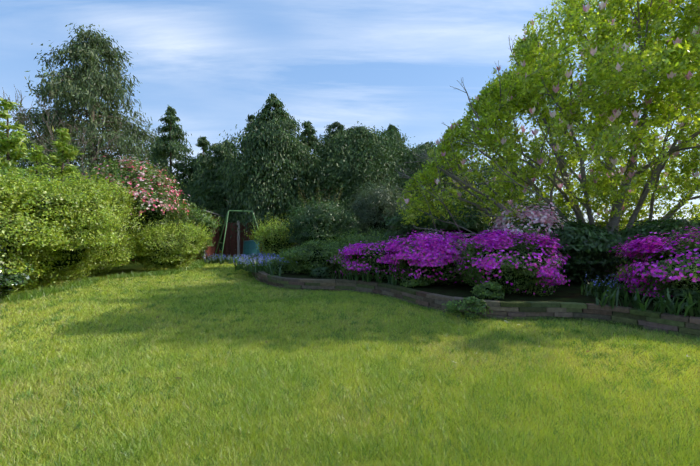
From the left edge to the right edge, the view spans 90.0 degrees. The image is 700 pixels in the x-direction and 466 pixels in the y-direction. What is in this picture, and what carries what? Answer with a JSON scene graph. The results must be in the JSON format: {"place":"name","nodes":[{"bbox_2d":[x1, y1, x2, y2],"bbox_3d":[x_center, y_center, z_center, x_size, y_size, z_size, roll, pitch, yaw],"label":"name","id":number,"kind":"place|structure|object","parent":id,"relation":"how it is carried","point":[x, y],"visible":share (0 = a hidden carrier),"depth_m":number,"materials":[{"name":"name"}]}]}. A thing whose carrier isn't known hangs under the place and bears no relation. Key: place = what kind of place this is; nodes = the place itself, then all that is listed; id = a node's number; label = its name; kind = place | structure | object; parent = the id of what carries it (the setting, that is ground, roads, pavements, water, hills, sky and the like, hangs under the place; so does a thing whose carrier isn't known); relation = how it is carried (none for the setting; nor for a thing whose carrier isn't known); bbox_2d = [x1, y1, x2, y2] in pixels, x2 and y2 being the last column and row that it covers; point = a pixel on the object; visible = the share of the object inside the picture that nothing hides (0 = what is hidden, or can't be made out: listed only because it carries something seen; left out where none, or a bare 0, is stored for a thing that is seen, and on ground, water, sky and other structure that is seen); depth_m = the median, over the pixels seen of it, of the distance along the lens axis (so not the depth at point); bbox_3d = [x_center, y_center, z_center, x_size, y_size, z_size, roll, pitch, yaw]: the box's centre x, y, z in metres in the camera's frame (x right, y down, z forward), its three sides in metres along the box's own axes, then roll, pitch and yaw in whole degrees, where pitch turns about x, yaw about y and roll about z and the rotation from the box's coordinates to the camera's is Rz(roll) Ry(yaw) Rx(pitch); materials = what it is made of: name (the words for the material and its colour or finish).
{"place":"outdoors","nodes":[
{"label":"outdoors","id":0,"kind":"place"},
{"bbox_2d":[0,257,211,302],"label":"lawn fringe grass","id":1,"kind":"structure","parent":0,"point":[93,280],"depth_m":9.00,"materials":[{"name":"green plant"}]},
{"bbox_2d":[237,220,239,255],"bbox_3d":[-5.771,0.365,18.126,0.110,2.030,0.110,0,0,-1],"label":"concrete fence post","id":2,"kind":"object","parent":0,"point":[238,240],"visible":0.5,"depth_m":18.07,"materials":[{"name":"grey concrete"}]},
{"bbox_2d":[0,250,699,465],"bbox_3d":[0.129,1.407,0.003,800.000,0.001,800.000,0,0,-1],"label":"ground","id":3,"kind":"structure","parent":0,"point":[129,268],"depth_m":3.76,"materials":[{"name":"green plant"}]},
{"bbox_2d":[0,98,32,176],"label":"golden tree","id":4,"kind":"object","parent":3,"relation":"on","point":[12,151],"visible":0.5,"depth_m":11.24,"materials":[{"name":"green plant"}]},
{"bbox_2d":[0,246,33,300],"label":"hedge","id":5,"kind":"object","parent":3,"relation":"on","point":[7,280],"visible":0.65,"depth_m":6.86,"materials":[{"name":"green plant"}]},
{"bbox_2d":[0,155,58,186],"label":"hedge","id":6,"kind":"object","parent":3,"relation":"on","point":[6,170],"depth_m":9.60,"materials":[{"name":"green plant"}]},
{"bbox_2d":[21,143,51,180],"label":"golden tree","id":7,"kind":"object","parent":3,"relation":"on","point":[37,155],"visible":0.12,"depth_m":13.04,"materials":[{"name":"green plant"}]},
{"bbox_2d":[0,170,79,291],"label":"hedge","id":8,"kind":"object","parent":3,"relation":"on","point":[12,239],"visible":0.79,"depth_m":7.08,"materials":[{"name":"green plant"}]},
{"bbox_2d":[0,174,23,215],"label":"bush","id":9,"kind":"object","parent":8,"relation":"on","point":[8,190],"visible":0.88,"depth_m":6.86,"materials":[{"name":"green plant"}]},
{"bbox_2d":[0,167,40,216],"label":"bush","id":10,"kind":"object","parent":8,"relation":"on","point":[22,198],"visible":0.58,"depth_m":7.33,"materials":[{"name":"green plant"}]},
{"bbox_2d":[33,125,84,270],"bbox_3d":[-9.720,-1.143,12.408,2.392,5.128,2.370,0,0,29],"label":"golden tree","id":11,"kind":"object","parent":3,"relation":"on","point":[65,152],"visible":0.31,"depth_m":12.22,"materials":[{"name":"green plant"}]},
{"bbox_2d":[0,86,122,180],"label":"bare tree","id":12,"kind":"object","parent":3,"relation":"on","point":[50,132],"visible":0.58,"depth_m":19.72,"materials":[{"name":"green plant"}]},
{"bbox_2d":[1,168,132,289],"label":"hedge","id":13,"kind":"object","parent":3,"relation":"on","point":[72,254],"visible":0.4,"depth_m":8.46,"materials":[{"name":"green plant"}]},
{"bbox_2d":[7,172,94,229],"bbox_3d":[-6.870,-0.681,7.994,1.650,1.407,1.639,0,0,27],"label":"bush","id":14,"kind":"object","parent":13,"relation":"attached to","point":[67,199],"visible":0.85,"depth_m":7.79,"materials":[{"name":"green plant"}]},
{"bbox_2d":[36,175,100,217],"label":"bush","id":15,"kind":"object","parent":13,"relation":"attached to","point":[60,187],"depth_m":9.14,"materials":[{"name":"green plant"}]},
{"bbox_2d":[42,171,116,220],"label":"bush","id":16,"kind":"object","parent":13,"relation":"on","point":[98,199],"visible":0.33,"depth_m":8.93,"materials":[{"name":"green plant"}]},
{"bbox_2d":[2,22,182,200],"bbox_3d":[-23.186,-8.639,31.703,16.863,19.859,15.425,0,0,-1],"label":"tree","id":17,"kind":"object","parent":3,"relation":"on","point":[86,83],"visible":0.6,"depth_m":29.61,"materials":[{"name":"green plant"}]},
{"bbox_2d":[35,172,151,277],"bbox_3d":[-7.941,-0.238,10.281,3.486,3.130,3.548,0,0,-1],"label":"hedge","id":18,"kind":"object","parent":3,"relation":"on","point":[118,253],"visible":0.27,"depth_m":10.39,"materials":[{"name":"green plant"}]},
{"bbox_2d":[55,169,114,207],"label":"bush","id":19,"kind":"object","parent":18,"relation":"on","point":[100,179],"visible":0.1,"depth_m":10.01,"materials":[{"name":"green plant"}]},
{"bbox_2d":[90,174,130,211],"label":"bush","id":20,"kind":"object","parent":18,"relation":"on","point":[115,186],"visible":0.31,"depth_m":10.34,"materials":[{"name":"green plant"}]},
{"bbox_2d":[91,178,138,216],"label":"bush","id":21,"kind":"object","parent":18,"relation":"on","point":[126,199],"visible":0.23,"depth_m":10.80,"materials":[{"name":"green plant"}]},
{"bbox_2d":[80,147,193,267],"bbox_3d":[-7.848,-0.837,12.389,4.188,4.195,3.625,0,0,-1],"label":"camellia bush","id":22,"kind":"object","parent":3,"relation":"on","point":[147,199],"visible":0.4,"depth_m":11.89,"materials":[{"name":"green plant"}]},
{"bbox_2d":[80,157,133,194],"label":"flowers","id":23,"kind":"object","parent":22,"relation":"attached to","point":[111,170],"visible":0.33,"depth_m":11.44,"materials":[{"name":"green plant"}]},
{"bbox_2d":[101,156,158,191],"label":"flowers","id":24,"kind":"object","parent":22,"relation":"attached to","point":[137,169],"visible":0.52,"depth_m":11.82,"materials":[{"name":"green plant"}]},
{"bbox_2d":[132,164,163,185],"bbox_3d":[-7.611,-2.012,13.011,1.539,1.211,1.433,0,0,-1],"label":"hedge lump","id":25,"kind":"object","parent":22,"relation":"on","point":[153,172],"visible":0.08,"depth_m":12.93,"materials":[{"name":"green plant"}]},
{"bbox_2d":[143,164,176,195],"bbox_3d":[-7.341,-1.910,13.068,1.548,1.248,1.471,0,0,-1],"label":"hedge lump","id":26,"kind":"object","parent":22,"relation":"attached to","point":[161,180],"visible":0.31,"depth_m":12.92,"materials":[{"name":"green plant"}]},
{"bbox_2d":[125,216,207,270],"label":"hedge","id":27,"kind":"object","parent":3,"relation":"on","point":[164,251],"visible":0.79,"depth_m":11.55,"materials":[{"name":"green plant"}]},
{"bbox_2d":[129,221,167,246],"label":"bush","id":28,"kind":"object","parent":27,"relation":"on","point":[143,232],"visible":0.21,"depth_m":11.64,"materials":[{"name":"green plant"}]},
{"bbox_2d":[170,220,210,248],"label":"bush","id":29,"kind":"object","parent":27,"relation":"on","point":[193,230],"visible":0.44,"depth_m":12.16,"materials":[{"name":"green plant"}]},
{"bbox_2d":[171,218,211,256],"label":"bush","id":30,"kind":"object","parent":27,"relation":"on","point":[202,232],"visible":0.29,"depth_m":12.38,"materials":[{"name":"green plant"}]},
{"bbox_2d":[139,105,199,204],"bbox_3d":[-11.512,-3.368,22.235,4.542,9.442,4.297,0,0,-1],"label":"conifer tree","id":31,"kind":"object","parent":3,"relation":"on","point":[172,147],"visible":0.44,"depth_m":21.91,"materials":[{"name":"green plant"}]},
{"bbox_2d":[134,210,223,261],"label":"shed","id":32,"kind":"structure","parent":3,"relation":"on","point":[211,250],"depth_m":17.00,"materials":[{"name":"brown wood"}]},
{"bbox_2d":[166,200,219,263],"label":"hedge","id":33,"kind":"object","parent":3,"relation":"on","point":[208,243],"visible":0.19,"depth_m":14.08,"materials":[{"name":"green plant"}]},
{"bbox_2d":[167,205,195,225],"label":"bush","id":34,"kind":"object","parent":33,"relation":"on","point":[181,215],"visible":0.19,"depth_m":13.68,"materials":[{"name":"green plant"}]},
{"bbox_2d":[180,201,208,223],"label":"bush","id":35,"kind":"object","parent":33,"relation":"on","point":[193,213],"visible":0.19,"depth_m":14.18,"materials":[{"name":"green plant"}]},
{"bbox_2d":[187,210,221,239],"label":"bush","id":36,"kind":"object","parent":33,"relation":"on","point":[206,220],"visible":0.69,"depth_m":13.99,"materials":[{"name":"green plant"}]},
{"bbox_2d":[178,136,226,209],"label":"conifer tree","id":37,"kind":"object","parent":3,"relation":"on","point":[202,142],"visible":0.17,"depth_m":22.79,"materials":[{"name":"green plant"}]},
{"bbox_2d":[172,139,253,250],"bbox_3d":[-7.993,-2.218,21.534,6.146,7.155,5.609,0,0,32],"label":"conifer tree","id":38,"kind":"object","parent":3,"relation":"on","point":[207,195],"visible":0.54,"depth_m":20.66,"materials":[{"name":"green plant"}]},
{"bbox_2d":[201,253,242,264],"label":"bluebells","id":39,"kind":"object","parent":3,"relation":"on","point":[217,259],"visible":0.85,"depth_m":14.88,"materials":[{"name":"blue plant"}]},
{"bbox_2d":[215,210,263,257],"bbox_3d":[-5.021,0.151,16.072,2.146,2.368,2.045,0,0,-29],"label":"swing frame","id":40,"kind":"object","parent":3,"relation":"on","point":[226,227],"visible":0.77,"depth_m":16.01,"materials":[{"name":"paint"}]},
{"bbox_2d":[241,114,254,214],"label":"conifer tree","id":41,"kind":"object","parent":3,"relation":"on","point":[250,119],"visible":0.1,"depth_m":22.68,"materials":[{"name":"green plant"}]},
{"bbox_2d":[242,240,259,257],"bbox_3d":[-4.849,0.832,17.232,0.904,0.950,0.904,0,0,-1],"label":"barrel","id":42,"kind":"object","parent":3,"relation":"on","point":[249,246],"visible":0.6,"depth_m":16.89,"materials":[{"name":"plastic"}]},
{"bbox_2d":[223,221,283,256],"bbox_3d":[-5.051,0.379,18.302,3.150,2.000,0.174,0,0,-1],"label":"red fence","id":43,"kind":"object","parent":3,"relation":"on","point":[227,251],"visible":0.23,"depth_m":18.20,"materials":[{"name":"red wood"}]},
{"bbox_2d":[199,93,336,240],"bbox_3d":[-4.276,-3.272,19.960,7.851,9.285,7.063,0,0,33],"label":"conifer tree","id":44,"kind":"object","parent":3,"relation":"on","point":[263,170],"visible":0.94,"depth_m":18.62,"materials":[{"name":"green plant"}]},
{"bbox_2d":[284,121,332,227],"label":"conifer tree","id":45,"kind":"object","parent":3,"relation":"on","point":[308,132],"visible":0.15,"depth_m":21.05,"materials":[{"name":"green plant"}]},
{"bbox_2d":[313,121,353,205],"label":"conifer tree","id":46,"kind":"object","parent":3,"relation":"on","point":[337,124],"visible":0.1,"depth_m":23.18,"materials":[{"name":"green plant"}]},
{"bbox_2d":[7,283,676,450],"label":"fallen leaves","id":47,"kind":"object","parent":3,"relation":"on","point":[84,449],"visible":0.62,"depth_m":3.27,"materials":[{"name":"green plant"}]},
{"bbox_2d":[277,121,423,228],"bbox_3d":[0.922,-2.674,22.332,11.336,8.056,12.955,0,0,-1],"label":"yew tree","id":48,"kind":"object","parent":3,"relation":"on","point":[370,152],"visible":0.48,"depth_m":19.90,"materials":[{"name":"green plant"}]},
{"bbox_2d":[382,124,413,195],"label":"conifer tree","id":49,"kind":"object","parent":3,"relation":"on","point":[394,131],"visible":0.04,"depth_m":23.51,"materials":[{"name":"green plant"}]},
{"bbox_2d":[378,136,503,220],"bbox_3d":[4.969,-2.267,22.287,11.687,7.242,11.915,0,0,-1],"label":"yew tree","id":50,"kind":"object","parent":3,"relation":"on","point":[423,146],"visible":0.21,"depth_m":21.06,"materials":[{"name":"green plant"}]},
{"bbox_2d":[442,296,492,320],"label":"ivy plant","id":51,"kind":"object","parent":3,"relation":"on","point":[469,301],"visible":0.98,"depth_m":5.47,"materials":[{"name":"green plant"}]},
{"bbox_2d":[247,269,699,341],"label":"retaining wall","id":52,"kind":"structure","parent":3,"relation":"on","point":[650,320],"depth_m":5.49,"materials":[{"name":"stone"}]},
{"bbox_2d":[441,161,582,220],"bbox_3d":[9.300,-1.614,22.022,10.262,5.946,10.407,0,0,-32],"label":"yew tree","id":53,"kind":"object","parent":3,"relation":"on","point":[485,176],"visible":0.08,"depth_m":20.76,"materials":[{"name":"green plant"}]},
{"bbox_2d":[577,219,691,232],"bbox_3d":[11.386,0.441,10.828,0.174,1.980,17.200,0,0,-1],"label":"fence","id":54,"kind":"object","parent":3,"relation":"on","point":[632,226],"depth_m":14.47,"materials":[{"name":"brown wood"}]},
{"bbox_2d":[0,0,699,221],"label":"sky","id":55,"kind":"structure","parent":0,"point":[379,63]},
{"bbox_2d":[266,265,697,317],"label":"bed soil","id":56,"kind":"structure","parent":0,"point":[569,291],"depth_m":6.84,"materials":[{"name":"brown soil"}]},
{"bbox_2d":[233,253,298,272],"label":"bluebells","id":57,"kind":"object","parent":56,"relation":"on","point":[250,263],"visible":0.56,"depth_m":10.27,"materials":[{"name":"blue plant"}]},
{"bbox_2d":[244,213,300,257],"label":"bright shrub","id":58,"kind":"object","parent":56,"relation":"on","point":[274,235],"visible":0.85,"depth_m":12.77,"materials":[{"name":"green plant"}]},
{"bbox_2d":[267,258,290,273],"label":"plant cover","id":59,"kind":"object","parent":56,"relation":"on","point":[284,268],"visible":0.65,"depth_m":9.69,"materials":[{"name":"green plant"}]},
{"bbox_2d":[276,237,343,273],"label":"shrub","id":60,"kind":"object","parent":56,"relation":"on","point":[308,256],"visible":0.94,"depth_m":9.20,"materials":[{"name":"green plant"}]},
{"bbox_2d":[281,192,358,249],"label":"dark shrub","id":61,"kind":"object","parent":56,"relation":"on","point":[319,224],"visible":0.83,"depth_m":12.16,"materials":[{"name":"green plant"}]},
{"bbox_2d":[298,184,340,212],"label":"dark shrub shoots","id":62,"kind":"object","parent":61,"relation":"on","point":[319,197],"visible":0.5,"depth_m":12.54,"materials":[{"name":"green plant"}]},
{"bbox_2d":[298,186,342,209],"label":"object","id":63,"kind":"object","parent":61,"relation":"on","point":[321,195],"visible":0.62,"depth_m":13.06,"materials":[{"name":"green plant"}]},
{"bbox_2d":[310,266,329,277],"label":"plant cover","id":64,"kind":"object","parent":56,"relation":"on","point":[318,273],"visible":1,"depth_m":8.66,"materials":[{"name":"green plant"}]},
{"bbox_2d":[294,211,367,241],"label":"shrub","id":65,"kind":"object","parent":56,"relation":"on","point":[353,220],"visible":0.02,"depth_m":15.30,"materials":[{"name":"green plant"}]},
{"bbox_2d":[318,226,394,259],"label":"shrub","id":66,"kind":"object","parent":56,"relation":"on","point":[343,242],"visible":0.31,"depth_m":10.44,"materials":[{"name":"green plant"}]},
{"bbox_2d":[325,235,408,279],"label":"azalea bush","id":67,"kind":"object","parent":56,"relation":"on","point":[371,259],"visible":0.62,"depth_m":8.21,"materials":[{"name":"purple plant"}]},
{"bbox_2d":[346,174,407,237],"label":"grey shrub","id":68,"kind":"object","parent":56,"relation":"on","point":[384,201],"visible":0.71,"depth_m":12.81,"materials":[{"name":"green plant"}]},
{"bbox_2d":[397,270,428,287],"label":"plant cover","id":69,"kind":"object","parent":56,"relation":"on","point":[409,283],"visible":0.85,"depth_m":7.24,"materials":[{"name":"green plant"}]},
{"bbox_2d":[378,229,479,284],"bbox_3d":[1.864,0.544,7.540,2.254,1.269,2.070,0,0,-37],"label":"azalea bush","id":70,"kind":"object","parent":56,"relation":"on","point":[429,256],"visible":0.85,"depth_m":7.06,"materials":[{"name":"purple plant"}]},
{"bbox_2d":[399,195,459,225],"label":"shrub","id":71,"kind":"object","parent":56,"relation":"on","point":[436,204],"depth_m":14.22,"materials":[{"name":"green plant"}]},
{"bbox_2d":[371,203,494,249],"bbox_3d":[2.517,0.130,10.574,3.618,2.339,2.749,0,0,26],"label":"bush","id":72,"kind":"object","parent":56,"relation":"on","point":[468,224],"visible":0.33,"depth_m":9.88,"materials":[{"name":"green plant"}]},
{"bbox_2d":[252,253,699,316],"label":"plants","id":73,"kind":"object","parent":56,"relation":"on","point":[670,305],"visible":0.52,"depth_m":5.19,"materials":[{"name":"green plant"}]},
{"bbox_2d":[470,279,504,299],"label":"plant cover","id":74,"kind":"object","parent":56,"relation":"on","point":[489,290],"visible":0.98,"depth_m":5.93,"materials":[{"name":"green plant"}]},
{"bbox_2d":[449,228,570,295],"bbox_3d":[3.013,0.572,6.550,2.224,1.333,1.583,0,0,-1],"label":"azalea bush","id":75,"kind":"object","parent":56,"relation":"on","point":[505,260],"visible":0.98,"depth_m":6.22,"materials":[{"name":"purple plant"}]},
{"bbox_2d":[474,193,576,231],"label":"shrub","id":76,"kind":"object","parent":56,"relation":"on","point":[488,227],"visible":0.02,"depth_m":13.35,"materials":[{"name":"pink plant"}]},
{"bbox_2d":[489,197,567,263],"bbox_3d":[4.016,0.134,7.676,1.759,1.864,1.586,0,0,-1],"label":"flowering bush","id":77,"kind":"object","parent":56,"relation":"on","point":[542,217],"visible":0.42,"depth_m":7.46,"materials":[{"name":"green plant"}]},
{"bbox_2d":[418,213,640,282],"bbox_3d":[3.738,0.381,8.335,5.425,1.735,2.599,0,0,31],"label":"rhododendron bush","id":78,"kind":"object","parent":56,"relation":"on","point":[586,247],"depth_m":7.24,"materials":[{"name":"green plant"}]},
{"bbox_2d":[394,0,699,276],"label":"magnolia tree","id":79,"kind":"object","parent":56,"relation":"on","point":[533,83],"visible":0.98,"depth_m":8.19,"materials":[{"name":"green plant"}]},
{"bbox_2d":[581,274,641,301],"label":"bluebells","id":80,"kind":"object","parent":56,"relation":"on","point":[599,289],"visible":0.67,"depth_m":6.08,"materials":[{"name":"green plant"}]},
{"bbox_2d":[606,226,699,303],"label":"azalea bush","id":81,"kind":"object","parent":56,"relation":"on","point":[679,267],"visible":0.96,"depth_m":5.53,"materials":[{"name":"purple plant"}]},
{"bbox_2d":[610,213,699,267],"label":"bush","id":82,"kind":"object","parent":56,"relation":"on","point":[658,226],"visible":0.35,"depth_m":7.35,"materials":[{"name":"green plant"}]},
{"bbox_2d":[652,286,699,315],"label":"plant cover","id":83,"kind":"object","parent":56,"relation":"on","point":[677,293],"visible":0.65,"depth_m":4.99,"materials":[{"name":"green plant"}]}
]}

